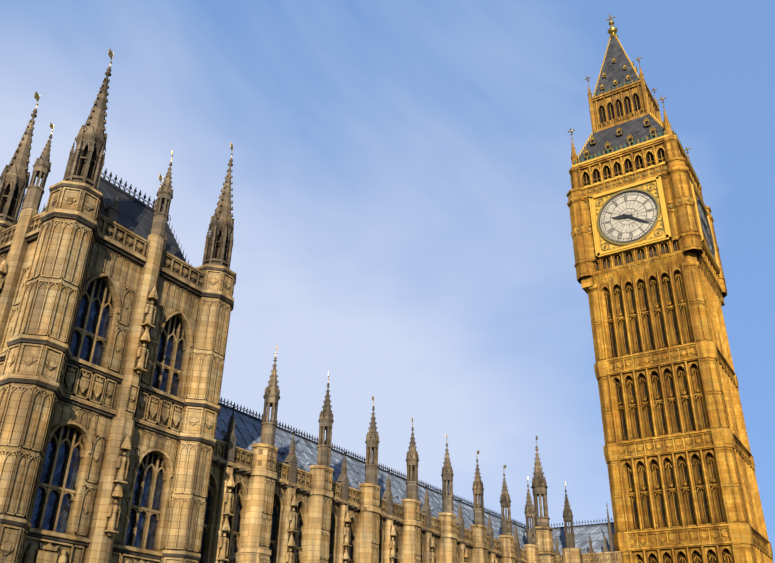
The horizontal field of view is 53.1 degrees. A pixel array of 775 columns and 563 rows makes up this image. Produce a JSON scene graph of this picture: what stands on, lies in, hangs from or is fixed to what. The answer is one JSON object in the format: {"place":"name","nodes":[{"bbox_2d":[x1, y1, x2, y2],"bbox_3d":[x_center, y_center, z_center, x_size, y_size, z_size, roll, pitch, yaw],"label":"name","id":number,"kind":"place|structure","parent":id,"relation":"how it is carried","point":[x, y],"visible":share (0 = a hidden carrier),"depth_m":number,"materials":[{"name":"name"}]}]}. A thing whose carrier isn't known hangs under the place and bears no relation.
{"place":"outdoors","nodes":[
{"label":"outdoors","id":0,"kind":"place"},
{"bbox_2d":[0,48,236,562],"bbox_3d":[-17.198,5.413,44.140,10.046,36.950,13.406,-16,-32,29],"label":"corner pavilion","id":1,"kind":"structure","parent":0,"point":[116,308],"depth_m":41.31,"materials":[{"name":"stone"}]},
{"bbox_2d":[199,346,539,562],"bbox_3d":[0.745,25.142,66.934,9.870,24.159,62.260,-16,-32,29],"label":"front range","id":2,"kind":"structure","parent":0,"point":[277,494],"depth_m":56.22,"materials":[{"name":"stone"}]},
{"bbox_2d":[0,0,774,562],"label":"sky","id":3,"kind":"structure","parent":0,"point":[401,179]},
{"bbox_2d":[566,15,772,562],"bbox_3d":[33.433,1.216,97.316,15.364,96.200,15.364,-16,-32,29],"label":"clock tower","id":4,"kind":"structure","parent":0,"point":[678,455],"depth_m":88.59,"materials":[{"name":"stone"}]},
{"label":"ground","id":5,"kind":"structure","parent":0,"visible":0},
{"bbox_2d":[524,435,621,562],"bbox_3d":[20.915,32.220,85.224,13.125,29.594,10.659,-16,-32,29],"label":"building","id":6,"kind":"structure","parent":5,"relation":"on","point":[588,543],"depth_m":84.32,"materials":[{"name":"beige stone"}]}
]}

